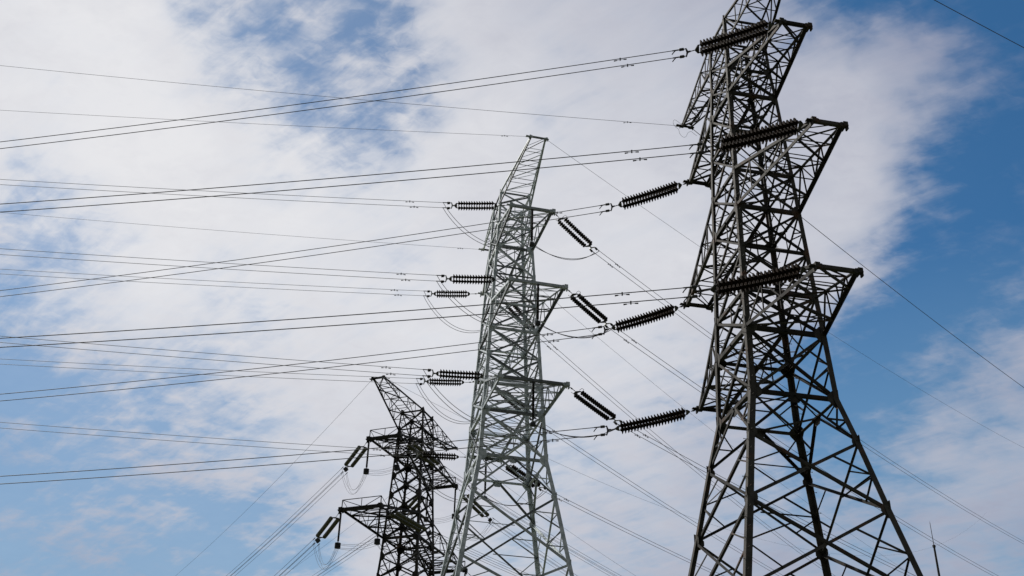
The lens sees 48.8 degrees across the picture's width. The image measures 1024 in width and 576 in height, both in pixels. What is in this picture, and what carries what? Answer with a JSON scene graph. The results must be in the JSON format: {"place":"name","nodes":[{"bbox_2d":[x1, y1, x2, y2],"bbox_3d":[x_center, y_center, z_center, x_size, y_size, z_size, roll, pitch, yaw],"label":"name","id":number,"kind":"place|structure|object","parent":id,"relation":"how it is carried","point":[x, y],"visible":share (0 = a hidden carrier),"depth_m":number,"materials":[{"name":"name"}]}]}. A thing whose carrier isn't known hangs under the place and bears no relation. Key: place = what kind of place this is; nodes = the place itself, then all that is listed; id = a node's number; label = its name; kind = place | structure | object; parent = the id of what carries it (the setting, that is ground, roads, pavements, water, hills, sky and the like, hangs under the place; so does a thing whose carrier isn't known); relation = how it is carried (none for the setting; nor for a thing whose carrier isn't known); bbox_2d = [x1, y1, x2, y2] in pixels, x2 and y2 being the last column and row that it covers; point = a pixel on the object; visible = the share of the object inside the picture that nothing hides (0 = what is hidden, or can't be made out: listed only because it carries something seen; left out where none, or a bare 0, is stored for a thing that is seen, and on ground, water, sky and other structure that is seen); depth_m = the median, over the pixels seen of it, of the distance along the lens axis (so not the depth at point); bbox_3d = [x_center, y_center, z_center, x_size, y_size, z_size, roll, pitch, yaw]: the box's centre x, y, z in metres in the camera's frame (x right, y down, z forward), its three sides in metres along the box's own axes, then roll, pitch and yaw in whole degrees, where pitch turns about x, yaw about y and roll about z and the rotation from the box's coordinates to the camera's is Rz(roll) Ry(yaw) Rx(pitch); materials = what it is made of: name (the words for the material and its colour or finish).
{"place":"outdoors","nodes":[
{"label":"outdoors","id":0,"kind":"place"},
{"bbox_2d":[0,0,1023,575],"label":"sky","id":1,"kind":"structure","parent":0,"point":[923,187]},
{"label":"ground","id":2,"kind":"structure","parent":0,"visible":0},
{"bbox_2d":[338,375,467,575],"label":"lattice pylon","id":3,"kind":"object","parent":2,"relation":"on","point":[400,548],"visible":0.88,"depth_m":99.17,"materials":[{"name":"metal"}]},
{"bbox_2d":[180,381,370,571],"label":"earth wire","id":4,"kind":"object","parent":3,"relation":"attached to","point":[276,480],"visible":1,"depth_m":117.95,"materials":[{"name":"metal"}]},
{"bbox_2d":[312,516,338,545],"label":"insulator string","id":5,"kind":"object","parent":3,"relation":"attached to","point":[324,527],"visible":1,"depth_m":92.72,"materials":[{"name":"ceramic"}]},
{"bbox_2d":[334,511,341,548],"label":"jumper insulator","id":6,"kind":"object","parent":3,"relation":"hanging from","point":[339,544],"visible":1,"depth_m":89.76,"materials":[{"name":"metal"}]},
{"bbox_2d":[340,442,366,474],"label":"insulator string","id":7,"kind":"object","parent":3,"relation":"attached to","point":[354,463],"visible":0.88,"depth_m":98.96,"materials":[{"name":"ceramic"}]},
{"bbox_2d":[232,483,331,574],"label":"conductor wire","id":8,"kind":"object","parent":7,"relation":"attached to","point":[289,523],"visible":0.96,"depth_m":111.99,"materials":[{"name":"metal"}]},
{"bbox_2d":[230,476,337,575],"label":"conductor wire","id":9,"kind":"object","parent":7,"relation":"attached to","point":[290,521],"visible":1,"depth_m":110.08,"materials":[{"name":"metal"}]},
{"bbox_2d":[231,469,340,571],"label":"conductor wire","id":10,"kind":"object","parent":7,"relation":"attached to","point":[291,516],"visible":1,"depth_m":110.75,"materials":[{"name":"metal"}]},
{"bbox_2d":[236,475,344,574],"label":"conductor wire","id":11,"kind":"object","parent":7,"relation":"attached to","point":[291,525],"visible":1,"depth_m":112.11,"materials":[{"name":"metal"}]},
{"bbox_2d":[363,440,369,474],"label":"jumper insulator","id":12,"kind":"object","parent":3,"relation":"hanging from","point":[365,471],"visible":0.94,"depth_m":95.72,"materials":[{"name":"metal"}]},
{"bbox_2d":[374,507,380,544],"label":"jumper insulator","id":13,"kind":"object","parent":3,"relation":"hanging from","point":[377,542],"visible":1,"depth_m":88.65,"materials":[{"name":"metal"}]},
{"bbox_2d":[394,436,399,470],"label":"jumper insulator","id":14,"kind":"object","parent":3,"relation":"hanging from","point":[396,467],"visible":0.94,"depth_m":94.86,"materials":[{"name":"metal"}]},
{"bbox_2d":[383,507,435,538],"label":"insulator string","id":15,"kind":"object","parent":3,"relation":"attached to","point":[407,521],"visible":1,"depth_m":92.27,"materials":[{"name":"ceramic"}]},
{"bbox_2d":[404,493,424,513],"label":"insulator string","id":16,"kind":"object","parent":3,"relation":"attached to","point":[413,502],"visible":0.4,"depth_m":108.52,"materials":[{"name":"ceramic"}]},
{"bbox_2d":[403,438,446,473],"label":"insulator string","id":17,"kind":"object","parent":3,"relation":"attached to","point":[427,460],"visible":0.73,"depth_m":98.81,"materials":[{"name":"ceramic"}]},
{"bbox_2d":[439,466,614,574],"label":"conductor wire","id":18,"kind":"object","parent":17,"relation":"attached to","point":[526,522],"visible":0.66,"depth_m":113.39,"materials":[{"name":"metal"}]},
{"bbox_2d":[449,474,613,575],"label":"conductor wire","id":19,"kind":"object","parent":17,"relation":"attached to","point":[527,524],"visible":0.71,"depth_m":112.47,"materials":[{"name":"metal"}]},
{"bbox_2d":[447,468,620,575],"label":"conductor wire","id":20,"kind":"object","parent":17,"relation":"attached to","point":[536,525],"visible":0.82,"depth_m":112.31,"materials":[{"name":"metal"}]},
{"bbox_2d":[452,487,455,518],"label":"jumper insulator","id":21,"kind":"object","parent":3,"relation":"hanging from","point":[454,503],"visible":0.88,"depth_m":105.37,"materials":[{"name":"metal"}]},
{"bbox_2d":[459,490,494,524],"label":"insulator string","id":22,"kind":"object","parent":3,"relation":"attached to","point":[481,508],"visible":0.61,"depth_m":108.89,"materials":[{"name":"ceramic"}]},
{"bbox_2d":[461,452,633,574],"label":"earth wire","id":23,"kind":"object","parent":3,"relation":"attached to","point":[556,522],"visible":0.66,"depth_m":127.99,"materials":[{"name":"metal"}]},
{"bbox_2d":[395,383,985,555],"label":"earth wire","id":24,"kind":"object","parent":3,"relation":"attached to","point":[630,494],"visible":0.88,"depth_m":129.16,"materials":[{"name":"metal"}]},
{"bbox_2d":[440,135,573,575],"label":"lattice pylon","id":25,"kind":"object","parent":2,"relation":"on","point":[484,408],"visible":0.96,"depth_m":71.21,"materials":[{"name":"metal"}]},
{"bbox_2d":[0,212,468,248],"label":"earth wire","id":26,"kind":"object","parent":25,"relation":"attached to","point":[230,231],"visible":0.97,"depth_m":85.17,"materials":[{"name":"metal"}]},
{"bbox_2d":[3,110,525,136],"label":"earth wire","id":27,"kind":"object","parent":25,"relation":"attached to","point":[265,124],"visible":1,"depth_m":73.18,"materials":[{"name":"metal"}]},
{"bbox_2d":[408,450,465,460],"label":"insulator string","id":28,"kind":"object","parent":25,"relation":"attached to","point":[437,455],"visible":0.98,"depth_m":75.33,"materials":[{"name":"ceramic"}]},
{"bbox_2d":[0,422,401,450],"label":"conductor wire","id":29,"kind":"object","parent":28,"relation":"attached to","point":[192,436],"visible":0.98,"depth_m":75.13,"materials":[{"name":"metal"}]},
{"bbox_2d":[4,428,407,456],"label":"conductor wire","id":30,"kind":"object","parent":28,"relation":"attached to","point":[206,443],"visible":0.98,"depth_m":74.96,"materials":[{"name":"metal"}]},
{"bbox_2d":[409,452,480,500],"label":"jumper wire","id":31,"kind":"object","parent":28,"relation":"attached to","point":[435,488],"visible":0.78,"depth_m":74.36,"materials":[{"name":"metal"}]},
{"bbox_2d":[409,458,481,502],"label":"jumper wire","id":32,"kind":"object","parent":28,"relation":"attached to","point":[435,492],"visible":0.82,"depth_m":74.35,"materials":[{"name":"metal"}]},
{"bbox_2d":[415,378,470,385],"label":"insulator string","id":33,"kind":"object","parent":25,"relation":"attached to","point":[443,383],"visible":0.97,"depth_m":79.40,"materials":[{"name":"ceramic"}]},
{"bbox_2d":[3,364,414,383],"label":"conductor wire","id":34,"kind":"object","parent":33,"relation":"attached to","point":[207,374],"visible":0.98,"depth_m":78.99,"materials":[{"name":"metal"}]},
{"bbox_2d":[7,359,415,378],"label":"conductor wire","id":35,"kind":"object","parent":33,"relation":"attached to","point":[210,369],"visible":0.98,"depth_m":79.20,"materials":[{"name":"metal"}]},
{"bbox_2d":[416,384,469,423],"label":"jumper wire","id":36,"kind":"object","parent":33,"relation":"attached to","point":[436,412],"visible":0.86,"depth_m":78.34,"materials":[{"name":"metal"}]},
{"bbox_2d":[423,290,477,297],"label":"insulator string","id":37,"kind":"object","parent":25,"relation":"attached to","point":[450,292],"visible":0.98,"depth_m":81.73,"materials":[{"name":"ceramic"}]},
{"bbox_2d":[4,269,416,290],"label":"conductor wire","id":38,"kind":"object","parent":37,"relation":"attached to","point":[206,280],"visible":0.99,"depth_m":81.52,"materials":[{"name":"metal"}]},
{"bbox_2d":[7,274,421,295],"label":"conductor wire","id":39,"kind":"object","parent":37,"relation":"attached to","point":[210,285],"visible":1,"depth_m":81.33,"materials":[{"name":"metal"}]},
{"bbox_2d":[422,369,496,380],"bbox_3d":[-2.936,5.008,64.893,4.440,0.580,0.833,3,-31,-3],"label":"insulator string","id":40,"kind":"object","parent":25,"relation":"attached to","point":[469,377],"visible":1,"depth_m":64.80,"materials":[{"name":"ceramic"}]},
{"bbox_2d":[0,342,421,375],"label":"conductor wire","id":41,"kind":"object","parent":40,"relation":"attached to","point":[210,359],"visible":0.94,"depth_m":64.29,"materials":[{"name":"metal"}]},
{"bbox_2d":[2,336,422,369],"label":"conductor wire","id":42,"kind":"object","parent":40,"relation":"attached to","point":[214,353],"visible":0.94,"depth_m":64.49,"materials":[{"name":"metal"}]},
{"bbox_2d":[423,376,529,428],"bbox_3d":[-2.016,6.583,64.270,6.315,2.935,0.034,5,-31,-6],"label":"jumper wire","id":43,"kind":"object","parent":40,"relation":"attached to","point":[467,419],"visible":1,"depth_m":63.81,"materials":[{"name":"metal"}]},
{"bbox_2d":[423,370,530,426],"bbox_3d":[-2.008,6.334,64.349,6.308,3.225,0.034,4,-31,-5],"label":"jumper wire","id":44,"kind":"object","parent":40,"relation":"attached to","point":[471,417],"visible":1,"depth_m":63.82,"materials":[{"name":"metal"}]},
{"bbox_2d":[436,274,507,284],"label":"insulator string","id":45,"kind":"object","parent":25,"relation":"attached to","point":[478,277],"visible":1,"depth_m":67.28,"materials":[{"name":"ceramic"}]},
{"bbox_2d":[0,254,429,280],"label":"conductor wire","id":46,"kind":"object","parent":45,"relation":"attached to","point":[215,268],"visible":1,"depth_m":66.80,"materials":[{"name":"metal"}]},
{"bbox_2d":[0,248,435,275],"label":"conductor wire","id":47,"kind":"object","parent":45,"relation":"attached to","point":[214,262],"visible":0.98,"depth_m":67.00,"materials":[{"name":"metal"}]},
{"bbox_2d":[437,282,533,328],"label":"jumper wire","id":48,"kind":"object","parent":45,"relation":"attached to","point":[478,320],"visible":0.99,"depth_m":66.25,"materials":[{"name":"metal"}]},
{"bbox_2d":[437,276,533,325],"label":"jumper wire","id":49,"kind":"object","parent":45,"relation":"attached to","point":[476,315],"visible":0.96,"depth_m":66.30,"materials":[{"name":"metal"}]},
{"bbox_2d":[442,201,508,210],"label":"insulator string","id":50,"kind":"object","parent":25,"relation":"attached to","point":[476,204],"visible":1,"depth_m":72.10,"materials":[{"name":"ceramic"}]},
{"bbox_2d":[0,184,441,207],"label":"conductor wire","id":51,"kind":"object","parent":50,"relation":"attached to","point":[226,197],"visible":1,"depth_m":71.67,"materials":[{"name":"metal"}]},
{"bbox_2d":[0,179,442,202],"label":"conductor wire","id":52,"kind":"object","parent":50,"relation":"attached to","point":[218,191],"visible":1,"depth_m":71.85,"materials":[{"name":"metal"}]},
{"bbox_2d":[443,208,527,248],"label":"jumper wire","id":53,"kind":"object","parent":50,"relation":"attached to","point":[475,240],"visible":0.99,"depth_m":71.02,"materials":[{"name":"metal"}]},
{"bbox_2d":[443,203,529,246],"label":"jumper wire","id":54,"kind":"object","parent":50,"relation":"attached to","point":[478,238],"visible":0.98,"depth_m":71.05,"materials":[{"name":"metal"}]},
{"bbox_2d":[482,460,486,499],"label":"jumper insulator","id":55,"kind":"object","parent":25,"relation":"hanging from","point":[485,482],"visible":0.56,"depth_m":74.84,"materials":[{"name":"metal"}]},
{"bbox_2d":[497,387,536,420],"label":"insulator string","id":56,"kind":"object","parent":25,"relation":"attached to","point":[514,404],"visible":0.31,"depth_m":81.32,"materials":[{"name":"ceramic"}]},
{"bbox_2d":[550,432,776,574],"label":"conductor wire","id":57,"kind":"object","parent":56,"relation":"attached to","point":[647,495],"visible":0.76,"depth_m":93.04,"materials":[{"name":"metal"}]},
{"bbox_2d":[546,425,781,574],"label":"conductor wire","id":58,"kind":"object","parent":56,"relation":"attached to","point":[657,498],"visible":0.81,"depth_m":93.18,"materials":[{"name":"metal"}]},
{"bbox_2d":[504,299,534,334],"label":"insulator string","id":59,"kind":"object","parent":25,"relation":"attached to","point":[515,308],"visible":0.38,"depth_m":83.31,"materials":[{"name":"ceramic"}]},
{"bbox_2d":[540,339,820,568],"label":"conductor wire","id":60,"kind":"object","parent":59,"relation":"attached to","point":[661,443],"visible":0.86,"depth_m":98.44,"materials":[{"name":"metal"}]},
{"bbox_2d":[544,337,834,575],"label":"conductor wire","id":61,"kind":"object","parent":59,"relation":"attached to","point":[664,441],"visible":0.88,"depth_m":98.37,"materials":[{"name":"metal"}]},
{"bbox_2d":[502,462,545,490],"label":"insulator string","id":62,"kind":"object","parent":25,"relation":"attached to","point":[515,468],"visible":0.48,"depth_m":77.02,"materials":[{"name":"ceramic"}]},
{"bbox_2d":[544,491,714,574],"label":"conductor wire","id":63,"kind":"object","parent":62,"relation":"attached to","point":[624,531],"visible":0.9,"depth_m":85.14,"materials":[{"name":"metal"}]},
{"bbox_2d":[557,494,718,573],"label":"conductor wire","id":64,"kind":"object","parent":62,"relation":"attached to","point":[630,531],"visible":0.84,"depth_m":84.89,"materials":[{"name":"metal"}]},
{"bbox_2d":[529,209,533,246],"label":"jumper insulator","id":65,"kind":"object","parent":25,"relation":"hanging from","point":[531,244],"visible":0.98,"depth_m":71.61,"materials":[{"name":"metal"}]},
{"bbox_2d":[530,381,535,426],"bbox_3d":[1.215,6.647,64.660,0.328,2.785,0.328,1,-31,0],"label":"jumper insulator","id":66,"kind":"object","parent":25,"relation":"hanging from","point":[532,424],"visible":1,"depth_m":64.58,"materials":[{"name":"metal"}]},
{"bbox_2d":[535,284,540,325],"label":"jumper insulator","id":67,"kind":"object","parent":25,"relation":"hanging from","point":[537,323],"visible":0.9,"depth_m":66.85,"materials":[{"name":"metal"}]},
{"bbox_2d":[555,214,598,252],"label":"insulator string","id":68,"kind":"object","parent":25,"relation":"attached to","point":[578,232],"visible":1,"depth_m":74.17,"materials":[{"name":"ceramic"}]},
{"bbox_2d":[534,246,598,258],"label":"jumper wire","id":69,"kind":"object","parent":68,"relation":"attached to","point":[568,258],"visible":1,"depth_m":73.03,"materials":[{"name":"metal"}]},
{"bbox_2d":[596,254,1019,541],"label":"conductor wire","id":70,"kind":"object","parent":68,"relation":"attached to","point":[801,403],"visible":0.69,"depth_m":90.18,"materials":[{"name":"metal"}]},
{"bbox_2d":[601,252,1020,539],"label":"conductor wire","id":71,"kind":"object","parent":68,"relation":"attached to","point":[787,389],"visible":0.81,"depth_m":92.51,"materials":[{"name":"metal"}]},
{"bbox_2d":[568,290,612,327],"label":"insulator string","id":72,"kind":"object","parent":25,"relation":"attached to","point":[593,309],"visible":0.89,"depth_m":69.56,"materials":[{"name":"ceramic"}]},
{"bbox_2d":[610,329,992,575],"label":"conductor wire","id":73,"kind":"object","parent":72,"relation":"attached to","point":[776,443],"visible":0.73,"depth_m":80.38,"materials":[{"name":"metal"}]},
{"bbox_2d":[615,327,997,575],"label":"conductor wire","id":74,"kind":"object","parent":72,"relation":"attached to","point":[780,441],"visible":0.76,"depth_m":84.07,"materials":[{"name":"metal"}]},
{"bbox_2d":[570,387,622,424],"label":"insulator string","id":75,"kind":"object","parent":25,"relation":"attached to","point":[593,407],"visible":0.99,"depth_m":67.15,"materials":[{"name":"ceramic"}]},
{"bbox_2d":[623,427,908,575],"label":"conductor wire","id":76,"kind":"object","parent":75,"relation":"attached to","point":[758,500],"visible":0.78,"depth_m":79.55,"materials":[{"name":"metal"}]},
{"bbox_2d":[637,430,914,575],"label":"conductor wire","id":77,"kind":"object","parent":75,"relation":"attached to","point":[767,501],"visible":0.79,"depth_m":78.38,"materials":[{"name":"metal"}]},
{"bbox_2d":[500,254,907,571],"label":"earth wire","id":78,"kind":"object","parent":25,"relation":"attached to","point":[674,400],"visible":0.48,"depth_m":100.66,"materials":[{"name":"metal"}]},
{"bbox_2d":[550,142,1019,445],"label":"earth wire","id":79,"kind":"object","parent":25,"relation":"attached to","point":[775,297],"visible":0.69,"depth_m":88.93,"materials":[{"name":"metal"}]},
{"bbox_2d":[676,0,922,575],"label":"lattice pylon","id":80,"kind":"object","parent":2,"relation":"on","point":[749,326],"visible":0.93,"depth_m":46.13,"materials":[{"name":"metal"}]},
{"bbox_2d":[0,65,675,125],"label":"earth wire","id":81,"kind":"object","parent":80,"relation":"attached to","point":[346,98],"visible":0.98,"depth_m":63.22,"materials":[{"name":"metal"}]},
{"bbox_2d":[592,304,683,338],"bbox_3d":[6.210,1.638,55.057,4.680,1.649,0.860,-4,-31,8],"label":"insulator string","id":82,"kind":"object","parent":80,"relation":"attached to","point":[668,311],"visible":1,"depth_m":55.01,"materials":[{"name":"ceramic"}]},
{"bbox_2d":[0,328,591,394],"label":"conductor wire","id":83,"kind":"object","parent":82,"relation":"attached to","point":[299,363],"visible":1,"depth_m":56.90,"materials":[{"name":"metal"}]},
{"bbox_2d":[2,335,591,400],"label":"conductor wire","id":84,"kind":"object","parent":82,"relation":"attached to","point":[299,370],"visible":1,"depth_m":56.69,"materials":[{"name":"metal"}]},
{"bbox_2d":[599,181,686,214],"bbox_3d":[6.729,-4.547,57.281,4.636,1.633,0.860,-4,-31,9],"label":"insulator string","id":85,"kind":"object","parent":80,"relation":"attached to","point":[666,190],"visible":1,"depth_m":57.28,"materials":[{"name":"ceramic"}]},
{"bbox_2d":[0,212,598,296],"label":"conductor wire","id":86,"kind":"object","parent":85,"relation":"attached to","point":[303,256],"visible":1,"depth_m":59.21,"materials":[{"name":"metal"}]},
{"bbox_2d":[0,205,599,290],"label":"conductor wire","id":87,"kind":"object","parent":85,"relation":"attached to","point":[302,250],"visible":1,"depth_m":59.42,"materials":[{"name":"metal"}]},
{"bbox_2d":[593,407,694,439],"bbox_3d":[6.110,6.188,51.256,4.834,1.375,0.860,-3,-31,7],"label":"insulator string","id":88,"kind":"object","parent":80,"relation":"attached to","point":[655,420],"visible":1,"depth_m":51.16,"materials":[{"name":"ceramic"}]},
{"bbox_2d":[0,427,593,476],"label":"conductor wire","id":89,"kind":"object","parent":88,"relation":"attached to","point":[299,454],"visible":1,"depth_m":52.90,"materials":[{"name":"metal"}]},
{"bbox_2d":[2,435,593,483],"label":"conductor wire","id":90,"kind":"object","parent":88,"relation":"attached to","point":[299,462],"visible":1,"depth_m":52.69,"materials":[{"name":"metal"}]},
{"bbox_2d":[672,20,777,61],"bbox_3d":[9.039,-10.357,47.376,4.673,1.700,0.860,-4,-31,8],"label":"insulator string","id":91,"kind":"object","parent":80,"relation":"attached to","point":[751,31],"visible":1,"depth_m":47.37,"materials":[{"name":"ceramic"}]},
{"bbox_2d":[0,51,670,141],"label":"conductor wire","id":92,"kind":"object","parent":91,"relation":"attached to","point":[336,99],"visible":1,"depth_m":49.22,"materials":[{"name":"metal"}]},
{"bbox_2d":[0,58,672,148],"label":"conductor wire","id":93,"kind":"object","parent":91,"relation":"attached to","point":[339,105],"visible":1,"depth_m":48.97,"materials":[{"name":"metal"}]},
{"bbox_2d":[682,263,813,302],"bbox_3d":[8.583,-0.145,40.599,4.878,1.307,0.860,-3,-31,7],"label":"insulator string","id":94,"kind":"object","parent":80,"relation":"attached to","point":[780,274],"visible":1,"depth_m":40.56,"materials":[{"name":"ceramic"}]},
{"bbox_2d":[0,287,682,338],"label":"conductor wire","id":95,"kind":"object","parent":94,"relation":"attached to","point":[344,315],"visible":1,"depth_m":41.97,"materials":[{"name":"metal"}]},
{"bbox_2d":[0,297,683,347],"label":"conductor wire","id":96,"kind":"object","parent":94,"relation":"attached to","point":[345,324],"visible":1,"depth_m":41.76,"materials":[{"name":"metal"}]},
{"bbox_2d":[689,118,810,157],"bbox_3d":[9.121,-5.662,42.862,4.786,1.477,0.860,-2,-31,6],"label":"insulator string","id":97,"kind":"object","parent":80,"relation":"attached to","point":[784,129],"visible":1,"depth_m":42.83,"materials":[{"name":"ceramic"}]},
{"bbox_2d":[2,153,689,211],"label":"conductor wire","id":98,"kind":"object","parent":97,"relation":"attached to","point":[346,185],"visible":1,"depth_m":44.01,"materials":[{"name":"metal"}]},
{"bbox_2d":[2,145,689,203],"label":"conductor wire","id":99,"kind":"object","parent":97,"relation":"attached to","point":[348,176],"visible":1,"depth_m":44.20,"materials":[{"name":"metal"}]},
{"bbox_2d":[693,129,1023,387],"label":"earth wire","id":100,"kind":"object","parent":80,"relation":"attached to","point":[892,288],"visible":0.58,"depth_m":71.48,"materials":[{"name":"metal"}]},
{"bbox_2d":[934,0,1023,47],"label":"earth wire","id":101,"kind":"object","parent":80,"relation":"attached to","point":[978,23],"visible":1,"depth_m":55.45,"materials":[{"name":"metal"}]},
{"bbox_2d":[930,525,939,575],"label":"lightning mast","id":102,"kind":"object","parent":2,"relation":"on","point":[936,560],"visible":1,"depth_m":63.33,"materials":[{"name":"metal"}]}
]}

